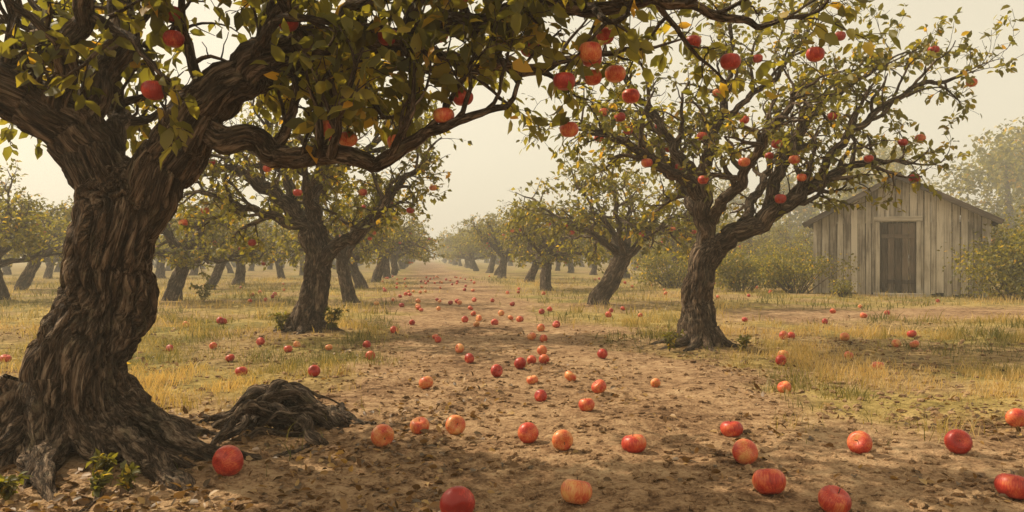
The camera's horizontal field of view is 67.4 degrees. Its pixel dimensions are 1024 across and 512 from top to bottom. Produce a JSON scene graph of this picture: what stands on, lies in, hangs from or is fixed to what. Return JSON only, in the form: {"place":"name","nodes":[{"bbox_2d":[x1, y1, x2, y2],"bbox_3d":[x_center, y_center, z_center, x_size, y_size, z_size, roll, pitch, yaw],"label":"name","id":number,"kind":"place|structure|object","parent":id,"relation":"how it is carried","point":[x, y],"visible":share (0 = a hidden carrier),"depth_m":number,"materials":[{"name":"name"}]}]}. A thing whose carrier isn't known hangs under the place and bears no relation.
{"place":"outdoors","nodes":[
{"label":"outdoors","id":0,"kind":"place"},
{"bbox_2d":[0,257,1023,511],"bbox_3d":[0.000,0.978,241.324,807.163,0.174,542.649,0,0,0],"label":"ground","id":1,"kind":"structure","parent":0,"point":[444,321],"depth_m":5.50,"materials":[{"name":"soil"}]},
{"bbox_2d":[0,354,11,361],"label":"apple","id":2,"kind":"object","parent":1,"relation":"on","point":[4,356],"visible":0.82,"depth_m":7.25,"materials":[{"name":"red food"}]},
{"bbox_2d":[3,252,11,274],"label":"apple tree","id":3,"kind":"object","parent":1,"relation":"on","point":[6,270],"depth_m":40.80,"materials":[{"name":"plant"}]},
{"bbox_2d":[0,471,32,500],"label":"weed plant","id":4,"kind":"object","parent":1,"relation":"on","point":[9,485],"visible":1,"depth_m":3.03,"materials":[{"name":"green plant"}]},
{"bbox_2d":[0,210,51,259],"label":"apple tree","id":5,"kind":"object","parent":1,"relation":"on","point":[7,254],"visible":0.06,"depth_m":29.98,"materials":[{"name":"green plant"}]},
{"bbox_2d":[3,209,61,278],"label":"apple tree","id":6,"kind":"object","parent":1,"relation":"on","point":[49,269],"visible":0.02,"depth_m":33.88,"materials":[{"name":"brown plant"}]},
{"bbox_2d":[0,158,68,299],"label":"apple tree","id":7,"kind":"object","parent":1,"relation":"on","point":[13,227],"visible":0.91,"depth_m":16.61,"materials":[{"name":"green plant"}]},
{"bbox_2d":[0,187,73,289],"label":"apple tree","id":8,"kind":"object","parent":1,"relation":"on","point":[25,278],"visible":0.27,"depth_m":22.55,"materials":[{"name":"green plant"}]},
{"bbox_2d":[46,240,60,271],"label":"apple tree","id":9,"kind":"object","parent":1,"relation":"on","point":[57,269],"depth_m":47.18,"materials":[{"name":"plant"}]},
{"bbox_2d":[88,467,113,497],"bbox_3d":[-1.683,0.925,3.153,0.096,0.115,0.109,0,0,-43],"label":"weed plant","id":10,"kind":"object","parent":1,"relation":"on","point":[97,485],"visible":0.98,"depth_m":3.13,"materials":[{"name":"green plant"}]},
{"bbox_2d":[85,448,117,471],"bbox_3d":[-1.756,0.894,3.293,0.131,0.136,0.118,0,0,0],"label":"weed plant","id":11,"kind":"object","parent":1,"relation":"on","point":[104,463],"visible":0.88,"depth_m":3.28,"materials":[{"name":"green plant"}]},
{"bbox_2d":[39,196,168,250],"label":"apple tree","id":12,"kind":"object","parent":1,"relation":"on","point":[162,246],"depth_m":28.18,"materials":[{"name":"green plant"}]},
{"bbox_2d":[114,459,140,491],"bbox_3d":[-1.611,0.932,3.219,0.162,0.134,0.096,0,0,20],"label":"weed plant","id":13,"kind":"object","parent":1,"relation":"on","point":[127,476],"visible":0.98,"depth_m":3.20,"materials":[{"name":"green plant"}]},
{"bbox_2d":[51,180,289,300],"bbox_3d":[-7.033,-0.362,16.802,3.962,2.983,3.923,0,0,33],"label":"apple tree","id":14,"kind":"object","parent":1,"relation":"on","point":[184,258],"visible":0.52,"depth_m":16.58,"materials":[{"name":"green plant"}]},
{"bbox_2d":[155,203,186,277],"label":"apple tree","id":15,"kind":"object","parent":1,"relation":"on","point":[160,271],"visible":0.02,"depth_m":34.30,"materials":[{"name":"plant"}]},
{"bbox_2d":[174,214,227,275],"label":"apple tree","id":16,"kind":"object","parent":1,"relation":"on","point":[194,272],"depth_m":39.55,"materials":[{"name":"plant"}]},
{"bbox_2d":[188,281,218,300],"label":"weed plant","id":17,"kind":"object","parent":1,"relation":"on","point":[206,291],"visible":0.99,"depth_m":16.18,"materials":[{"name":"green plant"}]},
{"bbox_2d":[157,202,275,289],"bbox_3d":[-8.936,-0.314,23.225,3.442,2.961,3.466,0,0,-25],"label":"apple tree","id":18,"kind":"object","parent":1,"relation":"on","point":[216,275],"visible":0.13,"depth_m":23.07,"materials":[{"name":"green plant"}]},
{"bbox_2d":[216,317,223,323],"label":"apple","id":19,"kind":"object","parent":1,"relation":"on","point":[220,320],"visible":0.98,"depth_m":10.87,"materials":[{"name":"red food"}]},
{"bbox_2d":[212,445,243,476],"bbox_3d":[-1.272,0.918,3.439,0.139,0.139,0.126,0,0,0],"label":"apple","id":20,"kind":"object","parent":1,"relation":"on","point":[227,460],"visible":1,"depth_m":3.40,"materials":[{"name":"red food"}]},
{"bbox_2d":[226,257,236,272],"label":"apple tree","id":21,"kind":"object","parent":1,"relation":"on","point":[229,268],"depth_m":45.02,"materials":[{"name":"plant"}]},
{"bbox_2d":[168,199,303,284],"bbox_3d":[-9.812,-0.496,27.079,4.904,3.382,3.322,0,0,-33],"label":"apple tree","id":22,"kind":"object","parent":1,"relation":"on","point":[240,272],"visible":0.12,"depth_m":26.93,"materials":[{"name":"green plant"}]},
{"bbox_2d":[235,367,247,375],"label":"apple","id":23,"kind":"object","parent":1,"relation":"on","point":[238,370],"visible":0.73,"depth_m":6.43,"materials":[{"name":"red food"}]},
{"bbox_2d":[243,218,305,278],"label":"apple tree","id":24,"kind":"object","parent":1,"relation":"on","point":[280,271],"visible":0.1,"depth_m":33.99,"materials":[{"name":"green plant"}]},
{"bbox_2d":[267,311,289,329],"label":"weed plant","id":25,"kind":"object","parent":1,"relation":"on","point":[284,316],"visible":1,"depth_m":9.75,"materials":[{"name":"green plant"}]},
{"bbox_2d":[197,379,376,444],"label":"tree roots","id":26,"kind":"object","parent":1,"relation":"on","point":[277,404],"visible":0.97,"depth_m":4.30,"materials":[{"name":"brown plant"}]},
{"bbox_2d":[274,224,329,274],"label":"apple tree","id":27,"kind":"object","parent":1,"relation":"on","point":[301,272],"visible":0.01,"depth_m":39.97,"materials":[{"name":"brown plant"}]},
{"bbox_2d":[134,82,471,334],"bbox_3d":[-2.724,-0.852,9.951,3.950,4.094,3.345,0,0,-24],"label":"apple tree","id":28,"kind":"object","parent":1,"relation":"on","point":[321,250],"visible":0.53,"depth_m":9.76,"materials":[{"name":"green plant"}]},
{"bbox_2d":[308,365,319,376],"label":"apple","id":29,"kind":"object","parent":1,"relation":"on","point":[314,370],"visible":1,"depth_m":6.22,"materials":[{"name":"red food"}]},
{"bbox_2d":[263,172,408,302],"bbox_3d":[-3.861,-0.330,16.805,3.367,3.074,3.453,0,0,-6],"label":"apple tree","id":30,"kind":"object","parent":1,"relation":"on","point":[343,256],"visible":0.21,"depth_m":16.71,"materials":[{"name":"green plant"}]},
{"bbox_2d":[323,305,349,330],"bbox_3d":[-2.287,0.798,9.826,0.376,0.346,0.304,0,0,39],"label":"weed plant","id":31,"kind":"object","parent":1,"relation":"on","point":[331,324],"visible":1,"depth_m":9.76,"materials":[{"name":"green plant"}]},
{"bbox_2d":[291,196,403,288],"bbox_3d":[-4.701,-0.385,23.615,3.080,3.080,3.495,0,0,43],"label":"apple tree","id":32,"kind":"object","parent":1,"relation":"on","point":[355,259],"visible":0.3,"depth_m":23.45,"materials":[{"name":"green plant"}]},
{"bbox_2d":[371,424,393,446],"bbox_3d":[-0.659,0.915,3.906,0.116,0.119,0.108,0,0,0],"label":"apple","id":33,"kind":"object","parent":1,"relation":"on","point":[382,435],"visible":0.98,"depth_m":3.87,"materials":[{"name":"red food"}]},
{"bbox_2d":[334,198,445,281],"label":"apple tree","id":34,"kind":"object","parent":1,"relation":"on","point":[406,239],"visible":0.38,"depth_m":29.28,"materials":[{"name":"green plant"}]},
{"bbox_2d":[369,220,417,270],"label":"apple tree","id":35,"kind":"object","parent":1,"relation":"on","point":[398,250],"visible":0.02,"depth_m":52.52,"materials":[{"name":"green plant"}]},
{"bbox_2d":[362,215,433,277],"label":"apple tree","id":36,"kind":"object","parent":1,"relation":"on","point":[386,273],"visible":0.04,"depth_m":34.74,"materials":[{"name":"green plant"}]},
{"bbox_2d":[377,236,424,268],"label":"apple tree","id":37,"kind":"object","parent":1,"relation":"on","point":[401,264],"visible":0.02,"depth_m":58.03,"materials":[{"name":"brown plant"}]},
{"bbox_2d":[372,223,440,275],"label":"apple tree","id":38,"kind":"object","parent":1,"relation":"on","point":[395,257],"visible":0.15,"depth_m":39.90,"materials":[{"name":"green plant"}]},
{"bbox_2d":[410,417,428,433],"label":"apple","id":39,"kind":"object","parent":1,"relation":"on","point":[417,424],"visible":0.92,"depth_m":4.18,"materials":[{"name":"red food"}]},
{"bbox_2d":[419,376,432,388],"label":"apple","id":40,"kind":"object","parent":1,"relation":"on","point":[425,382],"visible":0.99,"depth_m":5.64,"materials":[{"name":"red food"}]},
{"bbox_2d":[438,236,462,265],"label":"apple tree","id":41,"kind":"object","parent":1,"relation":"on","point":[459,260],"visible":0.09,"depth_m":74.94,"materials":[{"name":"green plant"}]},
{"bbox_2d":[0,0,901,511],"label":"apple tree","id":42,"kind":"object","parent":1,"relation":"on","point":[78,390],"visible":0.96,"depth_m":3.58,"materials":[{"name":"green plant"}]},
{"bbox_2d":[437,231,469,267],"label":"apple tree","id":43,"kind":"object","parent":1,"relation":"on","point":[467,264],"visible":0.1,"depth_m":63.20,"materials":[{"name":"green plant"}]},
{"bbox_2d":[445,415,465,434],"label":"apple","id":44,"kind":"object","parent":1,"relation":"on","point":[455,424],"visible":1,"depth_m":4.18,"materials":[{"name":"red food"}]},
{"bbox_2d":[440,486,474,511],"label":"apple","id":45,"kind":"object","parent":1,"relation":"on","point":[457,499],"visible":1,"depth_m":2.86,"materials":[{"name":"red food"}]},
{"bbox_2d":[455,343,463,352],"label":"apple","id":46,"kind":"object","parent":1,"relation":"on","point":[459,347],"visible":1,"depth_m":7.67,"materials":[{"name":"orange food"}]},
{"bbox_2d":[442,232,490,268],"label":"apple tree","id":47,"kind":"object","parent":1,"relation":"on","point":[454,247],"visible":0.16,"depth_m":57.16,"materials":[{"name":"green plant"}]},
{"bbox_2d":[464,353,473,362],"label":"apple","id":48,"kind":"object","parent":1,"relation":"on","point":[469,358],"visible":1,"depth_m":7.17,"materials":[{"name":"red food"}]},
{"bbox_2d":[442,226,499,270],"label":"apple tree","id":49,"kind":"object","parent":1,"relation":"on","point":[471,252],"visible":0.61,"depth_m":51.23,"materials":[{"name":"green plant"}]},
{"bbox_2d":[465,211,514,274],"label":"apple tree","id":50,"kind":"object","parent":1,"relation":"on","point":[496,272],"visible":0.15,"depth_m":39.78,"materials":[{"name":"green plant"}]},
{"bbox_2d":[463,218,518,272],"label":"apple tree","id":51,"kind":"object","parent":1,"relation":"on","point":[491,265],"visible":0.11,"depth_m":45.12,"materials":[{"name":"green plant"}]},
{"bbox_2d":[451,211,532,277],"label":"apple tree","id":52,"kind":"object","parent":1,"relation":"on","point":[484,234],"visible":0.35,"depth_m":34.58,"materials":[{"name":"green plant"}]},
{"bbox_2d":[491,364,502,376],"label":"apple","id":53,"kind":"object","parent":1,"relation":"on","point":[496,370],"visible":1,"depth_m":6.17,"materials":[{"name":"red food"}]},
{"bbox_2d":[0,327,1023,511],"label":"soil clods","id":54,"kind":"object","parent":1,"relation":"on","point":[722,500],"visible":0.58,"depth_m":3.85,"materials":[{"name":"brown soil"}]},
{"bbox_2d":[0,315,1023,511],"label":"fallen leaves","id":55,"kind":"object","parent":1,"relation":"on","point":[183,502],"visible":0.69,"depth_m":3.67,"materials":[{"name":"brown plant"}]},
{"bbox_2d":[514,357,525,368],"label":"apple","id":56,"kind":"object","parent":1,"relation":"on","point":[519,362],"visible":1,"depth_m":6.61,"materials":[{"name":"red food"}]},
{"bbox_2d":[518,422,538,443],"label":"apple","id":57,"kind":"object","parent":1,"relation":"on","point":[528,432],"visible":1,"depth_m":4.02,"materials":[{"name":"red food"}]},
{"bbox_2d":[526,375,537,384],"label":"apple","id":58,"kind":"object","parent":1,"relation":"on","point":[532,379],"visible":0.99,"depth_m":5.87,"materials":[{"name":"orange food"}]},
{"bbox_2d":[41,116,1023,268],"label":"distant trees","id":59,"kind":"object","parent":1,"relation":"on","point":[1005,160],"visible":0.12,"depth_m":57.56,"materials":[{"name":"green plant"}]},
{"bbox_2d":[495,204,583,281],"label":"apple tree","id":60,"kind":"object","parent":1,"relation":"on","point":[532,272],"visible":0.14,"depth_m":28.69,"materials":[{"name":"green plant"}]},
{"bbox_2d":[534,389,546,401],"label":"apple","id":61,"kind":"object","parent":1,"relation":"on","point":[540,395],"visible":0.97,"depth_m":5.25,"materials":[{"name":"red food"}]},
{"bbox_2d":[492,194,612,290],"bbox_3d":[1.195,-0.351,22.824,4.064,3.044,4.054,0,0,-8],"label":"apple tree","id":62,"kind":"object","parent":1,"relation":"on","point":[545,255],"visible":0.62,"depth_m":22.27,"materials":[{"name":"green plant"}]},
{"bbox_2d":[166,275,939,363],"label":"fallen apples","id":63,"kind":"object","parent":1,"relation":"on","point":[602,353],"visible":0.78,"depth_m":10.09,"materials":[{"name":"red food"}]},
{"bbox_2d":[555,240,560,270],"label":"apple tree","id":64,"kind":"object","parent":1,"relation":"on","point":[558,265],"visible":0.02,"depth_m":51.58,"materials":[{"name":"brown plant"}]},
{"bbox_2d":[552,429,572,450],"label":"apple","id":65,"kind":"object","parent":1,"relation":"on","point":[562,439],"visible":1,"depth_m":3.84,"materials":[{"name":"orange food"}]},
{"bbox_2d":[564,370,576,380],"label":"apple","id":66,"kind":"object","parent":1,"relation":"on","point":[569,375],"visible":0.98,"depth_m":5.91,"materials":[{"name":"orange food"}]},
{"bbox_2d":[559,239,592,272],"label":"apple tree","id":67,"kind":"object","parent":1,"relation":"on","point":[570,267],"visible":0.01,"depth_m":46.19,"materials":[{"name":"brown plant"}]},
{"bbox_2d":[561,477,591,504],"bbox_3d":[0.259,0.946,3.088,0.127,0.108,0.127,0,0,0],"label":"apple","id":68,"kind":"object","parent":1,"relation":"on","point":[574,491],"visible":1,"depth_m":3.04,"materials":[{"name":"orange food"}]},
{"bbox_2d":[578,397,594,410],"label":"apple","id":69,"kind":"object","parent":1,"relation":"on","point":[586,404],"visible":0.99,"depth_m":4.86,"materials":[{"name":"red food"}]},
{"bbox_2d":[562,221,611,274],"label":"apple tree","id":70,"kind":"object","parent":1,"relation":"on","point":[593,271],"visible":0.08,"depth_m":40.45,"materials":[{"name":"brown plant"}]},
{"bbox_2d":[591,379,605,393],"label":"apple","id":71,"kind":"object","parent":1,"relation":"on","point":[598,386],"visible":0.98,"depth_m":5.43,"materials":[{"name":"red food"}]},
{"bbox_2d":[503,136,726,304],"bbox_3d":[2.121,-0.625,15.840,4.542,3.595,4.579,0,0,17],"label":"apple tree","id":72,"kind":"object","parent":1,"relation":"on","point":[620,248],"visible":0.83,"depth_m":15.47,"materials":[{"name":"green plant"}]},
{"bbox_2d":[584,218,664,277],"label":"apple tree","id":73,"kind":"object","parent":1,"relation":"on","point":[625,275],"visible":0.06,"depth_m":34.26,"materials":[{"name":"green plant"}]},
{"bbox_2d":[621,432,646,452],"bbox_3d":[0.617,0.945,3.886,0.128,0.107,0.127,0,0,0],"label":"apple","id":74,"kind":"object","parent":1,"relation":"on","point":[634,443],"visible":0.96,"depth_m":3.84,"materials":[{"name":"red food"}]},
{"bbox_2d":[651,378,660,386],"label":"apple","id":75,"kind":"object","parent":1,"relation":"on","point":[655,382],"visible":1,"depth_m":5.75,"materials":[{"name":"orange food"}]},
{"bbox_2d":[634,236,679,272],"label":"apple tree","id":76,"kind":"object","parent":1,"relation":"on","point":[644,256],"visible":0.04,"depth_m":45.74,"materials":[{"name":"green plant"}]},
{"bbox_2d":[627,245,687,287],"bbox_3d":[4.987,0.366,24.498,2.873,1.456,2.184,0,0,-13],"label":"shrub","id":77,"kind":"object","parent":1,"relation":"on","point":[680,273],"visible":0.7,"depth_m":24.47,"materials":[{"name":"green plant"}]},
{"bbox_2d":[630,212,696,280],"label":"apple tree","id":78,"kind":"object","parent":1,"relation":"on","point":[673,242],"visible":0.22,"depth_m":28.93,"materials":[{"name":"green plant"}]},
{"bbox_2d":[662,327,684,350],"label":"weed plant","id":79,"kind":"object","parent":1,"relation":"on","point":[669,339],"visible":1,"depth_m":7.87,"materials":[{"name":"green plant"}]},
{"bbox_2d":[720,418,742,436],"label":"apple","id":80,"kind":"object","parent":1,"relation":"on","point":[731,428],"visible":1,"depth_m":4.19,"materials":[{"name":"red food"}]},
{"bbox_2d":[736,334,752,350],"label":"weed plant","id":81,"kind":"object","parent":1,"relation":"on","point":[744,340],"visible":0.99,"depth_m":7.96,"materials":[{"name":"green plant"}]},
{"bbox_2d":[732,439,757,464],"bbox_3d":[1.111,0.934,3.661,0.122,0.123,0.116,0,0,0],"label":"apple","id":82,"kind":"object","parent":1,"relation":"on","point":[744,451],"visible":0.98,"depth_m":3.62,"materials":[{"name":"red food"}]},
{"bbox_2d":[716,217,778,261],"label":"apple tree","id":83,"kind":"object","parent":1,"relation":"on","point":[743,244],"visible":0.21,"depth_m":33.99,"materials":[{"name":"green plant"}]},
{"bbox_2d":[714,246,789,291],"bbox_3d":[6.695,0.359,22.066,2.714,1.441,2.299,0,0,0],"label":"shrub","id":84,"kind":"object","parent":1,"relation":"on","point":[728,269],"visible":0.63,"depth_m":21.53,"materials":[{"name":"green plant"}]},
{"bbox_2d":[724,227,797,260],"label":"apple tree","id":85,"kind":"object","parent":1,"relation":"on","point":[763,236],"visible":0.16,"depth_m":44.44,"materials":[{"name":"green plant"}]},
{"bbox_2d":[721,230,812,287],"bbox_3d":[8.723,0.094,25.026,4.297,1.956,2.433,0,0,0],"label":"shrub","id":86,"kind":"object","parent":1,"relation":"on","point":[800,253],"visible":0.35,"depth_m":24.79,"materials":[{"name":"green plant"}]},
{"bbox_2d":[514,0,1023,351],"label":"apple tree","id":87,"kind":"object","parent":1,"relation":"on","point":[709,251],"visible":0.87,"depth_m":8.12,"materials":[{"name":"green plant"}]},
{"bbox_2d":[752,466,785,494],"bbox_3d":[1.068,0.936,3.191,0.136,0.119,0.134,0,0,0],"label":"apple","id":88,"kind":"object","parent":1,"relation":"on","point":[768,481],"visible":1,"depth_m":3.14,"materials":[{"name":"red food"}]},
{"bbox_2d":[775,355,786,365],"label":"apple","id":89,"kind":"object","parent":1,"relation":"on","point":[779,359],"visible":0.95,"depth_m":7.11,"materials":[{"name":"red food"}]},
{"bbox_2d":[779,331,787,339],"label":"apple","id":90,"kind":"object","parent":1,"relation":"on","point":[783,334],"visible":0.87,"depth_m":9.01,"materials":[{"name":"red food"}]},
{"bbox_2d":[777,381,790,392],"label":"apple","id":91,"kind":"object","parent":1,"relation":"on","point":[786,385],"visible":0.74,"depth_m":5.53,"materials":[{"name":"orange food"}]},
{"bbox_2d":[764,215,812,275],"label":"apple tree","id":92,"kind":"object","parent":1,"relation":"on","point":[784,234],"visible":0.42,"depth_m":38.85,"materials":[{"name":"green plant"}]},
{"bbox_2d":[776,229,812,260],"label":"apple tree","id":93,"kind":"object","parent":1,"relation":"on","point":[793,240],"visible":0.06,"depth_m":51.99,"materials":[{"name":"green plant"}]},
{"bbox_2d":[747,247,859,293],"bbox_3d":[7.540,0.409,20.473,1.772,1.308,3.252,0,0,-38],"label":"shrub","id":94,"kind":"object","parent":1,"relation":"on","point":[785,276],"visible":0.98,"depth_m":20.47,"materials":[{"name":"green plant"}]},
{"bbox_2d":[818,485,851,511],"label":"apple","id":95,"kind":"object","parent":1,"relation":"on","point":[832,498],"visible":1,"depth_m":2.94,"materials":[{"name":"red food"}]},
{"bbox_2d":[828,278,860,296],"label":"shrub","id":96,"kind":"object","parent":1,"relation":"on","point":[841,290],"visible":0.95,"depth_m":18.49,"materials":[{"name":"green plant"}]},
{"bbox_2d":[847,431,872,454],"bbox_3d":[1.724,0.926,3.807,0.110,0.116,0.112,0,0,0],"label":"apple","id":97,"kind":"object","parent":1,"relation":"on","point":[860,442],"visible":0.99,"depth_m":3.78,"materials":[{"name":"red food"}]},
{"bbox_2d":[802,172,1003,297],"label":"wooden shed","id":98,"kind":"structure","parent":1,"relation":"on","point":[899,253],"depth_m":19.38,"materials":[{"name":"grey wood"}]},
{"bbox_2d":[881,223,915,292],"bbox_3d":[9.764,0.070,19.429,0.786,1.800,0.074,0,0,28],"label":"door","id":99,"kind":"structure","parent":98,"relation":"in","point":[912,226],"depth_m":19.42,"materials":[{"name":"brown wood"}]},
{"bbox_2d":[944,429,972,453],"bbox_3d":[2.200,0.915,3.788,0.123,0.122,0.110,0,0,0],"label":"apple","id":100,"kind":"object","parent":1,"relation":"on","point":[958,441],"visible":1,"depth_m":3.75,"materials":[{"name":"red food"}]},
{"bbox_2d":[937,212,1023,295],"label":"shrub","id":101,"kind":"object","parent":1,"relation":"on","point":[1009,229],"visible":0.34,"depth_m":18.45,"materials":[{"name":"green plant"}]},
{"bbox_2d":[942,228,1023,300],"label":"shrub","id":102,"kind":"object","parent":1,"relation":"on","point":[1011,262],"visible":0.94,"depth_m":17.59,"materials":[{"name":"green plant"}]},
{"bbox_2d":[991,221,1022,253],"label":"apple tree","id":103,"kind":"object","parent":1,"relation":"on","point":[1002,225],"visible":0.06,"depth_m":34.40,"materials":[{"name":"green plant"}]},
{"bbox_2d":[991,193,1023,290],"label":"shrub","id":104,"kind":"object","parent":1,"relation":"on","point":[1022,207],"visible":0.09,"depth_m":21.25,"materials":[{"name":"green plant"}]},
{"bbox_2d":[994,471,1023,500],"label":"apple","id":105,"kind":"object","parent":1,"relation":"on","point":[1010,485],"visible":0.95,"depth_m":3.11,"materials":[{"name":"red food"}]},
{"bbox_2d":[1005,408,1023,426],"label":"apple","id":106,"kind":"object","parent":1,"relation":"on","point":[1015,416],"visible":0.98,"depth_m":4.36,"materials":[{"name":"red food"}]},
{"bbox_2d":[1009,279,1023,298],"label":"shrub","id":107,"kind":"object","parent":1,"relation":"on","point":[1021,290],"visible":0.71,"depth_m":16.92,"materials":[{"name":"green plant"}]},
{"bbox_2d":[0,275,1023,485],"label":"grass","id":108,"kind":"structure","parent":0,"point":[951,334],"depth_m":9.01,"materials":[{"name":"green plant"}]},
{"bbox_2d":[0,0,1023,257],"label":"sky","id":109,"kind":"structure","parent":0,"point":[483,173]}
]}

